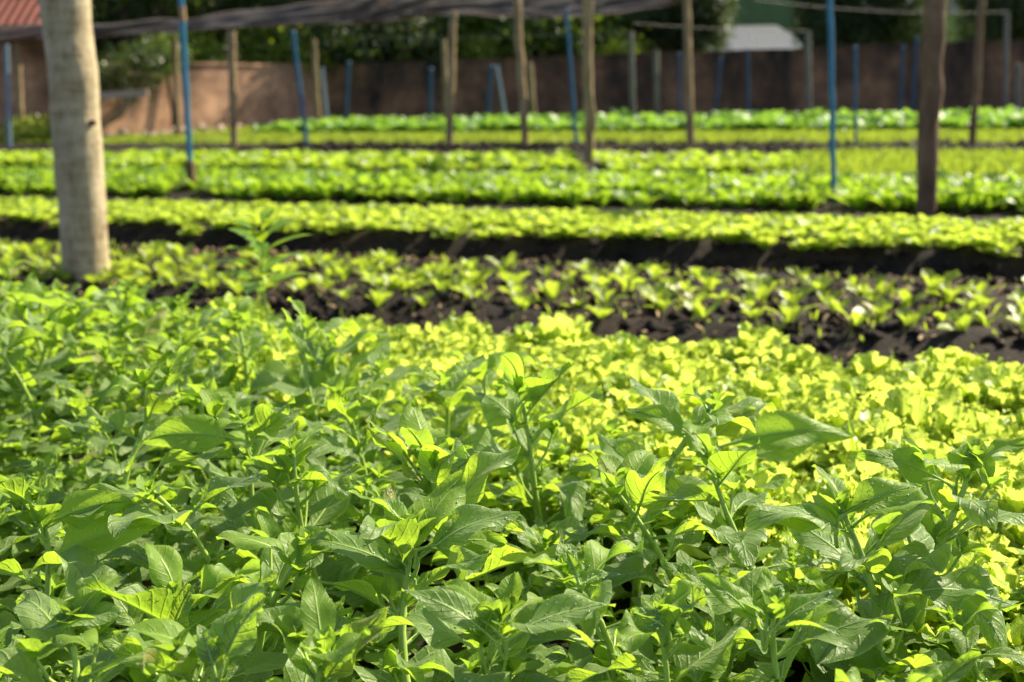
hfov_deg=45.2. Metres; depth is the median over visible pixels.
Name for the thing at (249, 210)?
young lettuce
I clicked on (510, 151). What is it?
endive plant
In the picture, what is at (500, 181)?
chicory plant
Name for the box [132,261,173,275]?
lettuce seedling
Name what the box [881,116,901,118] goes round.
collard plant
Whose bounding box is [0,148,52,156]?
endive plant mass
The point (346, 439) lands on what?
spinach plant
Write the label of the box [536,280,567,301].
lettuce seedling
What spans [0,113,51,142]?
weed mound
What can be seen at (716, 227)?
young lettuce
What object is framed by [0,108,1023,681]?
ground
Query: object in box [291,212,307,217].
young lettuce
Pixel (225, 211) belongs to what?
young lettuce
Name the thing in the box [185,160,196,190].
wooden stake
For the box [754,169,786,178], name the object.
chicory plant
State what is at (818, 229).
young lettuce
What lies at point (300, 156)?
endive plant
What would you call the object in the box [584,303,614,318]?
lettuce seedling
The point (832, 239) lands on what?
young lettuce
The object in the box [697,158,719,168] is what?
endive plant
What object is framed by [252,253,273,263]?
lettuce seedling
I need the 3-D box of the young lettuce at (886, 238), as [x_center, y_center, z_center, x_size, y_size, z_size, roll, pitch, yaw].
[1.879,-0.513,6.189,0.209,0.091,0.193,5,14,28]
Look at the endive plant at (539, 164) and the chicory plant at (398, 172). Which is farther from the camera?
the endive plant at (539, 164)
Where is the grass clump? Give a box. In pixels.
[843,399,892,450]
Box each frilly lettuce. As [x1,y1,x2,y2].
[0,280,15,299]
[7,301,45,314]
[24,326,85,371]
[78,307,109,337]
[108,330,136,342]
[121,333,160,387]
[128,311,155,323]
[159,317,217,345]
[163,348,217,369]
[189,351,270,414]
[195,328,237,349]
[202,332,278,368]
[209,292,283,334]
[239,341,337,403]
[255,320,316,338]
[256,390,298,446]
[274,327,337,348]
[276,337,320,353]
[279,380,371,435]
[316,317,392,344]
[335,327,423,368]
[335,353,367,367]
[335,366,374,377]
[336,314,386,333]
[359,379,431,437]
[371,353,470,404]
[383,324,430,347]
[383,402,516,483]
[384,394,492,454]
[388,354,423,368]
[390,341,427,359]
[404,324,430,339]
[408,346,468,363]
[417,370,498,407]
[425,312,497,348]
[425,351,472,378]
[429,327,494,351]
[469,342,540,374]
[471,368,531,392]
[479,338,530,353]
[481,330,518,343]
[487,386,563,414]
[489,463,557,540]
[502,387,572,426]
[514,311,594,353]
[526,359,603,401]
[527,343,602,378]
[531,342,562,361]
[534,416,657,476]
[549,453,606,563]
[556,489,670,561]
[558,385,641,424]
[568,404,637,431]
[572,334,601,345]
[574,362,670,402]
[579,348,657,383]
[585,331,675,362]
[597,387,654,430]
[635,427,704,477]
[638,408,689,431]
[639,423,657,438]
[643,341,699,371]
[649,468,801,573]
[651,369,725,409]
[654,358,729,385]
[662,407,779,467]
[663,336,678,343]
[669,470,698,504]
[684,338,712,358]
[688,457,766,476]
[694,321,802,377]
[702,356,749,377]
[705,366,815,406]
[710,462,818,502]
[710,503,791,561]
[717,366,787,384]
[725,388,814,418]
[738,343,842,380]
[754,529,938,631]
[757,447,823,482]
[785,383,855,404]
[791,367,855,399]
[796,397,874,447]
[796,418,902,479]
[798,464,906,515]
[803,464,861,484]
[805,365,852,378]
[819,353,842,367]
[831,373,890,401]
[839,424,959,483]
[840,351,910,377]
[841,511,906,554]
[841,541,1019,651]
[851,381,963,413]
[856,362,983,406]
[860,386,1003,448]
[873,360,928,377]
[903,346,988,374]
[930,561,1023,628]
[938,483,1022,545]
[938,528,1023,616]
[940,465,1023,564]
[942,430,1015,483]
[944,450,1023,497]
[949,409,1023,439]
[950,361,1023,411]
[955,364,1023,420]
[967,405,1010,419]
[998,356,1023,370]
[1009,407,1023,429]
[1014,394,1023,412]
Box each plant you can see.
[0,156,21,166]
[0,259,28,303]
[0,272,109,440]
[0,285,61,392]
[0,292,117,437]
[0,302,82,454]
[0,319,37,411]
[0,327,76,456]
[0,418,44,482]
[0,472,159,681]
[0,473,37,596]
[0,476,37,613]
[0,573,200,681]
[0,624,60,681]
[1,278,69,375]
[8,150,30,154]
[8,285,65,313]
[13,156,28,164]
[19,451,68,596]
[20,152,48,166]
[22,154,45,166]
[28,509,148,629]
[38,378,132,491]
[40,159,53,166]
[41,289,125,374]
[44,282,109,365]
[51,274,160,421]
[51,412,183,490]
[58,585,169,681]
[71,347,152,460]
[72,345,854,573]
[73,333,174,484]
[74,331,140,413]
[81,542,288,679]
[87,300,203,455]
[88,470,295,647]
[99,285,133,313]
[104,155,124,165]
[109,275,171,345]
[110,512,203,589]
[113,562,277,681]
[115,158,141,167]
[119,150,145,156]
[124,307,219,484]
[135,291,222,412]
[136,153,158,161]
[137,159,154,167]
[137,331,224,460]
[140,158,166,168]
[141,387,309,599]
[143,511,357,681]
[148,362,263,513]
[151,146,171,152]
[153,152,171,158]
[153,282,209,334]
[156,414,239,503]
[159,306,257,414]
[166,149,183,153]
[166,157,185,166]
[171,150,186,156]
[173,153,192,159]
[174,296,301,447]
[182,156,208,168]
[186,148,214,157]
[196,176,233,195]
[197,174,230,190]
[199,426,382,600]
[200,157,221,167]
[202,148,219,152]
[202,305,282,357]
[203,399,283,570]
[204,152,227,160]
[205,154,228,166]
[211,182,236,198]
[213,159,236,167]
[219,151,237,157]
[219,175,247,188]
[219,178,247,187]
[220,402,297,513]
[223,148,239,154]
[226,185,249,199]
[227,155,242,160]
[227,156,257,168]
[232,174,254,181]
[232,178,272,199]
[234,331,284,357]
[241,153,253,157]
[244,174,280,195]
[247,154,276,167]
[248,297,390,456]
[249,578,388,681]
[250,123,265,132]
[253,125,279,133]
[255,150,272,155]
[262,179,313,197]
[264,159,285,168]
[264,181,304,199]
[272,151,291,158]
[274,120,302,132]
[275,171,294,178]
[277,157,295,164]
[279,160,301,168]
[281,170,306,192]
[283,151,299,159]
[285,350,340,370]
[288,149,304,154]
[289,153,312,164]
[289,321,405,463]
[291,178,331,200]
[291,372,432,540]
[292,172,336,188]
[292,470,519,681]
[295,121,315,131]
[299,158,326,168]
[302,157,325,167]
[302,461,404,616]
[303,148,320,153]
[303,179,345,200]
[303,418,391,524]
[304,170,341,178]
[306,124,323,131]
[311,155,328,165]
[312,118,341,131]
[315,157,348,169]
[317,172,351,181]
[324,122,340,132]
[327,336,425,460]
[329,152,356,159]
[329,182,363,199]
[330,118,356,132]
[330,177,346,192]
[331,151,353,163]
[331,156,351,163]
[331,596,379,681]
[333,169,369,179]
[333,175,359,191]
[338,172,381,190]
[340,174,380,185]
[346,120,377,131]
[347,156,369,166]
[350,159,366,168]
[350,172,392,178]
[353,149,373,156]
[353,184,380,200]
[357,152,373,156]
[359,159,380,170]
[360,183,395,201]
[361,154,389,168]
[364,118,386,130]
[364,151,383,154]
[366,398,599,673]
[368,152,392,160]
[370,122,389,131]
[370,176,408,196]
[373,160,399,172]
[377,116,394,130]
[379,572,615,681]
[382,165,412,177]
[382,176,420,195]
[383,173,425,184]
[385,182,413,201]
[386,151,406,157]
[386,157,397,166]
[386,354,500,483]
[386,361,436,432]
[388,120,415,131]
[390,149,408,156]
[393,158,423,169]
[396,467,529,599]
[398,180,435,202]
[402,117,424,131]
[404,121,423,131]
[406,154,428,166]
[407,150,425,156]
[407,171,445,181]
[407,176,442,198]
[412,168,449,175]
[412,174,438,185]
[412,459,514,587]
[414,125,432,131]
[417,158,425,166]
[417,184,455,201]
[418,151,442,162]
[418,156,452,170]
[419,117,442,131]
[420,179,451,198]
[422,153,449,158]
[424,118,459,131]
[431,161,462,171]
[436,178,483,202]
[437,351,543,469]
[438,169,473,183]
[438,172,454,178]
[439,120,474,131]
[441,173,478,179]
[442,178,476,184]
[446,179,483,189]
[449,351,606,552]
[452,150,470,155]
[452,170,476,173]
[453,155,481,169]
[456,186,495,201]
[459,114,479,126]
[459,162,479,170]
[461,173,488,180]
[462,151,482,156]
[463,119,495,132]
[463,391,561,539]
[464,117,477,131]
[464,170,490,176]
[468,114,502,119]
[475,117,507,130]
[478,158,496,167]
[478,166,514,181]
[478,182,517,199]
[478,644,567,676]
[479,113,505,129]
[479,153,502,164]
[479,174,512,183]
[480,161,506,169]
[481,155,496,159]
[482,180,519,203]
[483,459,563,549]
[484,179,504,192]
[485,149,502,155]
[487,166,528,180]
[492,148,518,154]
[493,150,520,158]
[497,156,524,168]
[498,118,535,131]
[498,156,530,168]
[500,154,522,157]
[500,509,608,601]
[502,184,536,202]
[504,113,519,117]
[505,535,713,681]
[507,179,548,188]
[510,113,537,131]
[510,177,547,186]
[511,170,562,181]
[515,180,557,203]
[518,151,537,157]
[519,156,539,161]
[523,159,535,167]
[525,167,558,175]
[528,115,548,129]
[529,158,552,171]
[531,119,554,131]
[536,155,555,166]
[537,173,573,183]
[538,151,558,158]
[541,179,571,187]
[543,181,583,205]
[544,157,572,170]
[545,156,566,164]
[545,180,567,190]
[547,121,580,131]
[548,114,567,123]
[552,117,571,124]
[552,147,578,156]
[552,167,586,175]
[554,153,582,160]
[554,173,590,182]
[554,183,597,206]
[555,177,595,191]
[562,174,600,188]
[563,450,746,677]
[564,119,583,130]
[565,158,586,170]
[565,418,647,548]
[565,579,767,681]
[568,111,583,118]
[571,115,583,121]
[577,540,637,621]
[581,186,618,206]
[583,167,625,177]
[583,172,605,178]
[584,114,608,119]
[588,179,627,201]
[589,149,615,158]
[589,175,612,182]
[590,173,610,178]
[590,503,666,596]
[591,373,775,613]
[593,152,615,165]
[596,119,610,131]
[597,172,646,189]
[599,155,629,168]
[600,112,617,128]
[601,113,629,128]
[601,151,624,158]
[601,181,648,201]
[602,157,632,168]
[604,172,640,180]
[605,120,630,131]
[606,160,634,173]
[608,186,651,208]
[610,107,634,114]
[617,169,655,176]
[618,114,642,129]
[618,173,666,180]
[619,150,632,156]
[619,163,657,176]
[620,171,667,189]
[622,114,646,129]
[622,120,645,129]
[622,155,650,168]
[623,187,669,208]
[624,121,649,131]
[624,152,643,157]
[627,180,656,192]
[629,155,648,162]
[632,173,670,187]
[633,113,661,122]
[636,161,659,171]
[641,150,662,158]
[641,418,836,661]
[644,154,669,159]
[645,120,665,130]
[645,157,674,168]
[647,117,662,121]
[648,183,663,199]
[652,180,687,201]
[654,167,687,176]
[655,117,685,130]
[656,115,669,117]
[656,461,720,562]
[657,172,691,181]
[657,188,685,204]
[658,161,683,170]
[660,557,811,681]
[665,112,685,115]
[665,151,690,157]
[665,170,707,181]
[666,181,716,205]
[668,155,686,163]
[668,158,687,165]
[671,112,703,128]
[674,176,706,184]
[676,180,709,191]
[676,609,745,672]
[677,174,711,183]
[678,157,699,170]
[682,152,708,158]
[683,155,703,163]
[684,159,708,170]
[685,149,713,157]
[685,177,718,199]
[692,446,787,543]
[696,121,723,130]
[696,169,719,177]
[697,117,721,126]
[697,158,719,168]
[698,568,893,681]
[699,116,715,119]
[699,187,734,206]
[701,180,739,203]
[703,112,725,117]
[705,158,728,165]
[705,162,723,172]
[707,174,740,186]
[711,115,733,124]
[711,171,744,179]
[712,154,732,159]
[713,110,735,113]
[713,179,739,192]
[714,115,743,130]
[715,171,749,182]
[716,159,749,172]
[716,186,751,202]
[716,189,762,208]
[720,119,744,130]
[721,114,743,119]
[722,153,746,165]
[725,151,746,157]
[725,169,754,180]
[726,178,768,195]
[735,116,769,130]
[737,155,759,168]
[737,540,845,681]
[740,114,762,129]
[740,149,758,156]
[740,183,782,206]
[742,110,770,129]
[742,157,767,170]
[744,464,1023,681]
[748,152,769,158]
[748,174,780,186]
[749,159,785,170]
[750,184,788,202]
[752,183,794,202]
[753,167,791,177]
[753,182,798,204]
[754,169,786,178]
[755,117,779,130]
[761,152,783,158]
[765,153,789,161]
[767,114,805,130]
[767,188,825,210]
[771,109,790,114]
[772,111,797,116]
[772,170,814,177]
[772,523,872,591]
[776,155,797,169]
[778,178,797,187]
[778,178,816,193]
[783,152,806,158]
[785,162,830,178]
[785,173,819,181]
[787,149,815,159]
[788,184,829,208]
[790,112,817,118]
[790,121,814,129]
[796,176,838,183]
[797,114,818,130]
[797,173,838,184]
[797,191,830,203]
[798,181,838,201]
[805,110,820,117]
[808,117,840,129]
[812,113,852,129]
[812,168,855,194]
[814,107,825,112]
[816,114,846,127]
[819,177,841,190]
[824,172,861,181]
[826,188,883,210]
[834,184,880,205]
[835,114,861,128]
[835,651,981,681]
[837,174,876,191]
[837,179,861,188]
[838,118,865,130]
[839,111,862,116]
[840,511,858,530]
[851,116,890,131]
[851,174,881,184]
[856,174,897,183]
[857,437,1023,658]
[858,182,907,206]
[861,110,882,118]
[861,174,895,177]
[866,186,913,211]
[869,173,910,182]
[869,179,909,189]
[872,110,892,116]
[876,117,902,128]
[876,175,916,183]
[878,171,899,178]
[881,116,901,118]
[883,172,912,186]
[884,180,939,207]
[891,108,917,114]
[892,111,915,127]
[894,188,953,212]
[897,111,917,129]
[900,176,943,187]
[903,120,917,128]
[905,170,945,178]
[909,172,953,187]
[910,185,955,204]
[910,598,1023,681]
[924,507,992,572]
[937,177,986,207]
[937,188,970,210]
[939,110,970,127]
[939,117,969,129]
[939,182,947,188]
[940,111,969,128]
[942,190,993,213]
[944,174,958,180]
[944,174,985,183]
[947,108,965,113]
[949,176,984,185]
[951,172,999,180]
[952,178,983,188]
[959,176,1017,187]
[967,115,1000,128]
[967,171,1001,178]
[967,194,1010,212]
[968,184,1017,201]
[969,107,994,112]
[973,172,1003,182]
[975,182,1011,193]
[976,613,1023,681]
[978,109,990,115]
[980,108,1004,114]
[983,111,1018,128]
[985,186,1023,207]
[992,105,1014,110]
[993,116,1023,129]
[998,175,1023,182]
[999,110,1014,127]
[1005,194,1023,210]
[1006,111,1023,127]
[1006,169,1023,180]
[1007,190,1023,198]
[1013,107,1023,112]
[1016,182,1023,199]
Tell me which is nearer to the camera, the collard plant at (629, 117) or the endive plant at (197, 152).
the endive plant at (197, 152)
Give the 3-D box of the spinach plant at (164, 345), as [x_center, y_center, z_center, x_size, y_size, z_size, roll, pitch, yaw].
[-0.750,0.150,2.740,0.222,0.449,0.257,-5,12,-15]
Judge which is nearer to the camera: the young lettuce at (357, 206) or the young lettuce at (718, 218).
the young lettuce at (718, 218)
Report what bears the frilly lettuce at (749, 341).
on the ground at (704, 252)
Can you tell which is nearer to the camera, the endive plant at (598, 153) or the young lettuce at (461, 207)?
the young lettuce at (461, 207)
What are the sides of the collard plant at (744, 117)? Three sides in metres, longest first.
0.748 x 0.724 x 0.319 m
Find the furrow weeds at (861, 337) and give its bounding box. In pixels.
[308,303,893,358]
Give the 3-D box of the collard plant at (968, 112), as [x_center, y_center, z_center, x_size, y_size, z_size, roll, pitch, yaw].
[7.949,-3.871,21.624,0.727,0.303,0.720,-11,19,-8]
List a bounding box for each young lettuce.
[49,218,58,227]
[107,215,120,223]
[108,210,129,218]
[117,210,141,219]
[119,211,137,225]
[128,211,158,224]
[140,209,159,220]
[154,207,182,213]
[154,210,181,220]
[157,212,181,224]
[166,213,195,226]
[169,206,186,210]
[177,224,204,235]
[178,204,208,214]
[184,202,213,208]
[185,212,198,219]
[192,208,217,218]
[195,210,216,222]
[196,203,221,211]
[208,212,228,220]
[209,216,228,229]
[213,203,227,207]
[214,208,239,218]
[219,200,245,208]
[219,207,237,212]
[220,212,250,218]
[223,214,242,227]
[230,208,257,213]
[237,215,260,229]
[240,203,259,207]
[243,213,271,219]
[250,199,276,208]
[258,208,280,216]
[260,202,281,207]
[260,205,276,208]
[270,215,288,218]
[270,217,291,230]
[274,207,291,214]
[277,212,292,218]
[278,204,296,210]
[284,222,306,232]
[290,207,310,214]
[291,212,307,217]
[291,214,309,222]
[296,202,313,207]
[299,203,326,211]
[301,210,329,226]
[304,219,327,231]
[316,200,334,205]
[317,200,334,211]
[317,220,348,234]
[323,209,349,217]
[325,205,349,211]
[329,216,347,226]
[332,201,354,208]
[340,216,365,230]
[344,204,365,210]
[344,208,367,218]
[347,213,365,219]
[355,218,392,231]
[361,215,391,225]
[362,205,389,215]
[365,201,388,209]
[366,210,390,217]
[366,212,390,219]
[380,219,402,229]
[382,205,405,213]
[389,208,401,212]
[390,212,422,223]
[393,211,410,216]
[396,219,427,231]
[399,204,418,210]
[403,204,430,211]
[404,208,425,212]
[409,213,429,220]
[411,217,429,226]
[422,208,447,214]
[424,202,447,211]
[426,216,448,226]
[427,205,453,213]
[427,214,448,220]
[430,220,449,234]
[431,221,468,239]
[438,207,469,215]
[442,204,463,208]
[443,214,472,220]
[449,218,476,231]
[457,209,480,219]
[466,217,496,228]
[467,226,493,239]
[468,208,508,218]
[468,214,497,221]
[486,209,510,216]
[486,225,517,238]
[491,215,520,228]
[509,209,519,215]
[513,211,532,218]
[514,214,536,223]
[514,223,541,236]
[516,220,540,228]
[520,206,550,214]
[528,210,561,221]
[534,217,573,229]
[535,216,562,222]
[538,226,565,238]
[547,208,573,213]
[549,210,570,217]
[552,223,588,237]
[557,218,588,229]
[565,207,595,216]
[571,214,597,221]
[574,205,592,209]
[578,220,600,231]
[580,225,618,239]
[582,218,602,223]
[597,211,620,220]
[599,221,616,229]
[600,214,617,222]
[607,210,625,214]
[609,220,636,231]
[613,225,641,238]
[616,213,642,221]
[620,209,630,215]
[620,214,644,221]
[625,221,657,235]
[626,221,666,238]
[631,208,655,218]
[634,209,658,219]
[642,218,674,226]
[644,214,669,220]
[650,222,677,235]
[652,225,684,240]
[657,209,683,218]
[660,213,694,220]
[668,220,686,226]
[674,217,698,223]
[677,221,707,238]
[681,212,710,219]
[684,226,713,240]
[692,213,713,222]
[697,220,721,224]
[697,221,719,236]
[699,216,725,221]
[701,211,724,217]
[705,224,734,238]
[712,226,748,243]
[718,218,748,227]
[720,217,735,224]
[724,213,742,218]
[726,213,754,219]
[730,222,760,228]
[732,223,774,242]
[736,215,761,223]
[748,234,779,249]
[749,219,769,226]
[752,213,769,218]
[760,222,786,236]
[764,212,786,219]
[766,218,791,235]
[778,222,805,237]
[782,224,814,240]
[783,216,809,224]
[785,212,817,218]
[788,237,824,250]
[793,219,809,231]
[797,218,837,237]
[805,216,832,224]
[810,226,835,241]
[811,213,840,221]
[812,229,857,249]
[828,221,856,232]
[831,215,854,222]
[837,219,856,223]
[842,232,877,246]
[844,214,872,224]
[844,228,861,237]
[847,221,863,226]
[847,221,869,231]
[860,225,887,238]
[863,229,906,247]
[867,212,891,221]
[868,218,898,231]
[875,214,904,223]
[888,225,902,231]
[890,219,922,229]
[892,219,921,228]
[895,226,927,245]
[896,213,915,219]
[898,226,932,239]
[901,234,933,246]
[918,213,952,224]
[918,220,945,227]
[926,229,952,243]
[930,222,958,233]
[931,218,960,223]
[935,233,972,248]
[943,226,965,235]
[950,221,971,226]
[951,218,976,225]
[951,227,983,244]
[955,224,979,230]
[963,231,1003,250]
[971,221,1000,227]
[971,225,1008,237]
[978,230,1008,243]
[980,219,1008,229]
[982,241,1023,257]
[999,218,1020,225]
[1002,230,1023,242]
[1007,223,1023,231]
[1007,230,1023,246]
[1009,216,1023,225]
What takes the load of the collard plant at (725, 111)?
on the ground at (704, 252)
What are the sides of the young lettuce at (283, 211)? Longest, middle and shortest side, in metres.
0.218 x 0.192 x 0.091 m
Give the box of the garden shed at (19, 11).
[0,0,100,61]
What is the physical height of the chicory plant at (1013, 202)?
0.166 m
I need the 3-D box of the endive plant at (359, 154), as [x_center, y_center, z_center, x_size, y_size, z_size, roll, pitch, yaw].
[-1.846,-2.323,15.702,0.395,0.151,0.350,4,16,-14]
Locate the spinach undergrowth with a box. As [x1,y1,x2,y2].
[0,305,1023,681]
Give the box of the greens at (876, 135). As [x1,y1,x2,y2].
[0,127,1023,144]
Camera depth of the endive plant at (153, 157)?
16.15 m
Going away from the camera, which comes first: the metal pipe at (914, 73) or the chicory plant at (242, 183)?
the chicory plant at (242, 183)
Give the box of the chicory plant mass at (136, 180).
[0,162,428,197]
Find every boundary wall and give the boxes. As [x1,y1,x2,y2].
[0,39,51,138]
[97,62,314,134]
[318,40,1023,117]
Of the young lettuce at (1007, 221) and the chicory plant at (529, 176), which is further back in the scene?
the chicory plant at (529, 176)
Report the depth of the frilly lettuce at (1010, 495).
2.07 m
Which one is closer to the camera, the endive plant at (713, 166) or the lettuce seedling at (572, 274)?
the lettuce seedling at (572, 274)
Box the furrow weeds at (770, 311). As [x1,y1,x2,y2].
[7,237,1017,346]
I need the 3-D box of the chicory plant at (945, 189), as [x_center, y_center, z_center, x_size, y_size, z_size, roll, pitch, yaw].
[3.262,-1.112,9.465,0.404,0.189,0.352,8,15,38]
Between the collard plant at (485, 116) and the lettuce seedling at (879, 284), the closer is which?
the lettuce seedling at (879, 284)
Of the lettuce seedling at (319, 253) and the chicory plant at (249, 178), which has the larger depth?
the chicory plant at (249, 178)
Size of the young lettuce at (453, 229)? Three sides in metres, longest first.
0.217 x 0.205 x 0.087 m
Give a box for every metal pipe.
[3,44,11,146]
[178,0,192,160]
[291,30,308,144]
[320,68,327,118]
[344,61,350,121]
[428,68,432,118]
[486,65,492,114]
[495,65,505,114]
[564,8,577,144]
[677,52,681,112]
[714,57,722,113]
[745,48,749,111]
[827,0,836,202]
[854,45,857,145]
[899,46,904,111]
[911,37,918,112]
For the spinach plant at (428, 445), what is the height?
0.448 m
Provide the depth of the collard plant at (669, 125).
22.49 m
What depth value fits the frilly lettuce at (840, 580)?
1.93 m
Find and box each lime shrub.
[119,21,226,62]
[236,3,336,78]
[437,21,507,59]
[592,27,654,54]
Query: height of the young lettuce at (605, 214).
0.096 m
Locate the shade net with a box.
[0,0,682,38]
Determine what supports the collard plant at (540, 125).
on the ground at (704, 252)
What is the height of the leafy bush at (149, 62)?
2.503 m
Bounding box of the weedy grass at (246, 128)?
[169,124,264,132]
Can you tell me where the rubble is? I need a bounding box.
[101,121,276,136]
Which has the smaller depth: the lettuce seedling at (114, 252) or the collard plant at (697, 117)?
the lettuce seedling at (114, 252)
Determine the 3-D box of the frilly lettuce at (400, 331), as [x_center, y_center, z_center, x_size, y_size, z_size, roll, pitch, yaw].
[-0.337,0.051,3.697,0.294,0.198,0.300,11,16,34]
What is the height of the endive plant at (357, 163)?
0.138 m
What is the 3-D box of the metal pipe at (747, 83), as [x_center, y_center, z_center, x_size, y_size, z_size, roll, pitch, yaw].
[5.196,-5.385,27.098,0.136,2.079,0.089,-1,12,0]
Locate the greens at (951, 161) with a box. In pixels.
[754,145,1023,181]
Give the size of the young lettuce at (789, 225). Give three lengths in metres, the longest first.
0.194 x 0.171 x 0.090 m
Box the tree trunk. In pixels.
[39,0,110,282]
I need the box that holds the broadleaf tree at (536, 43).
[465,14,643,58]
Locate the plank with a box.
[99,89,148,98]
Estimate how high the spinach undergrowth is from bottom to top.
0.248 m
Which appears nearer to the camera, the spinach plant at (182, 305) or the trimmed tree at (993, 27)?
the spinach plant at (182, 305)
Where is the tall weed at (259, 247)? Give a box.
[208,205,311,337]
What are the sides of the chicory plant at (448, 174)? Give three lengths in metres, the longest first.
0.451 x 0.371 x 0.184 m
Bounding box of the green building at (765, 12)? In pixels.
[725,0,835,46]
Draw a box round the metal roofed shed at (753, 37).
[704,25,804,52]
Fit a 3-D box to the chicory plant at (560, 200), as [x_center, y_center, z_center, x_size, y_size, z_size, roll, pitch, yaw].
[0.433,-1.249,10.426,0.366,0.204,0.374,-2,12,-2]
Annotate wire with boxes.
[377,32,623,37]
[638,23,806,30]
[758,0,1005,12]
[862,0,910,8]
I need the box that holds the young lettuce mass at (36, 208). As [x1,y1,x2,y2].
[0,194,229,222]
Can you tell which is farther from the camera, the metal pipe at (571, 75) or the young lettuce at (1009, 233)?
the metal pipe at (571, 75)
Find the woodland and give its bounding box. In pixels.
[93,1,1020,95]
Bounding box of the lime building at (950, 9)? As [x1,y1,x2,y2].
[887,0,974,43]
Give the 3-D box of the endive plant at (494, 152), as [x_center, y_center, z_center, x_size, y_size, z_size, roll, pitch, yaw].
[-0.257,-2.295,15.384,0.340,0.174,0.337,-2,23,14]
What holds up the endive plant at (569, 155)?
on the ground at (704, 252)
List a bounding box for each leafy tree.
[91,0,272,62]
[212,0,462,86]
[393,14,508,61]
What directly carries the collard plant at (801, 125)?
on the ground at (704, 252)
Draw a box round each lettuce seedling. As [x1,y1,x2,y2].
[0,238,16,250]
[0,244,22,253]
[0,247,19,255]
[0,250,21,260]
[1,252,15,269]
[9,241,30,249]
[15,240,49,254]
[20,261,42,270]
[26,252,47,262]
[28,269,55,281]
[29,258,55,269]
[30,263,62,277]
[32,241,54,251]
[35,239,57,250]
[49,254,60,262]
[55,268,77,279]
[84,273,110,282]
[100,264,121,283]
[108,261,126,281]
[109,248,125,256]
[110,254,134,265]
[113,258,136,274]
[121,269,150,285]
[124,260,149,274]
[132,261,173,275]
[136,245,158,260]
[141,241,172,256]
[145,241,164,256]
[156,268,192,284]
[159,276,185,287]
[163,255,189,267]
[166,242,193,256]
[176,255,195,263]
[180,259,206,275]
[182,268,213,284]
[187,255,215,266]
[198,261,218,271]
[198,272,222,292]
[202,250,217,259]
[218,273,234,287]
[223,277,255,295]
[224,258,250,268]
[232,267,256,282]
[234,255,251,264]
[242,251,257,261]
[250,249,271,257]
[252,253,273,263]
[253,268,261,276]
[255,274,289,282]
[259,281,278,288]
[272,263,297,280]
[285,260,299,270]
[285,275,313,292]
[296,253,315,265]
[297,251,323,267]
[307,272,327,283]
[308,277,339,286]
[312,251,331,268]
[314,249,336,268]
[315,273,334,288]
[324,264,342,276]
[328,256,352,273]
[331,287,353,298]
[333,262,360,279]
[352,256,382,269]
[355,267,390,280]
[361,273,386,289]
[363,250,390,265]
[365,288,392,306]
[372,261,400,270]
[379,248,403,265]
[382,272,407,290]
[393,264,417,276]
[395,274,432,290]
[406,267,434,279]
[409,279,422,287]
[411,290,434,307]
[418,258,448,276]
[422,262,438,272]
[430,273,460,291]
[435,262,455,275]
[449,273,476,298]
[455,257,478,268]
[455,261,483,268]
[458,265,478,277]
[458,284,494,299]
[464,267,496,284]
[485,252,515,271]
[497,270,529,283]
[498,281,526,297]
[512,292,535,308]
[536,263,553,276]
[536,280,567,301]
[559,268,577,282]
[560,298,588,308]
[568,259,598,273]
[582,269,605,283]
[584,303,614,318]
[586,283,627,307]
[592,273,618,287]
[608,266,635,281]
[618,260,652,275]
[618,273,646,289]
[633,281,673,308]
[638,264,669,280]
[643,291,680,313]
[659,274,682,285]
[666,279,700,294]
[683,267,713,279]
[684,290,708,302]
[684,298,721,318]
[698,269,724,289]
[708,289,734,303]
[729,289,758,307]
[731,270,757,280]
[736,271,770,284]
[741,277,779,302]
[741,302,765,317]
[764,299,817,326]
[776,284,813,305]
[786,266,810,282]
[793,274,833,292]
[817,289,844,303]
[823,297,849,312]
[836,306,871,328]
[843,276,867,288]
[845,284,874,296]
[855,291,881,301]
[860,275,895,299]
[861,299,892,322]
[896,289,928,308]
[896,305,933,325]
[921,268,960,296]
[926,283,970,304]
[934,311,949,320]
[937,309,976,330]
[954,279,1005,297]
[954,297,989,314]
[970,306,1001,326]
[973,289,995,308]
[1006,311,1023,331]
[1007,287,1023,306]
[1007,298,1023,313]
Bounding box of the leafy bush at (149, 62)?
[95,34,196,132]
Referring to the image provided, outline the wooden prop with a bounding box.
[101,97,132,127]
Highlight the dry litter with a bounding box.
[0,235,1019,360]
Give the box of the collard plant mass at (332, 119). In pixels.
[266,114,605,132]
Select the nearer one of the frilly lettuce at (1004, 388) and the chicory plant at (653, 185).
the frilly lettuce at (1004, 388)
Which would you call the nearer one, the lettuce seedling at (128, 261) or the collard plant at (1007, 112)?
the lettuce seedling at (128, 261)
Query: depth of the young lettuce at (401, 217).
7.37 m
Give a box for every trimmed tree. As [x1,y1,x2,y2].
[609,0,746,52]
[781,0,923,50]
[947,0,1023,42]
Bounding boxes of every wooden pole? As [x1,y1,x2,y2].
[13,43,24,140]
[172,38,180,135]
[227,30,237,146]
[311,39,320,130]
[441,39,447,118]
[446,11,456,146]
[513,0,528,145]
[527,62,535,115]
[581,0,596,161]
[628,32,635,114]
[653,50,659,114]
[683,0,693,144]
[804,30,811,110]
[969,0,985,146]
[1002,11,1009,108]
[1014,64,1022,108]
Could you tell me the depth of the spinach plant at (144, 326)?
3.04 m
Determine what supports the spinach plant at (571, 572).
on the ground at (704, 252)
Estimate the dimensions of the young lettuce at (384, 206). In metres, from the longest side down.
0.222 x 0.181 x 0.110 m
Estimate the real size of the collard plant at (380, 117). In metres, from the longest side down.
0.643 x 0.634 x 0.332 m

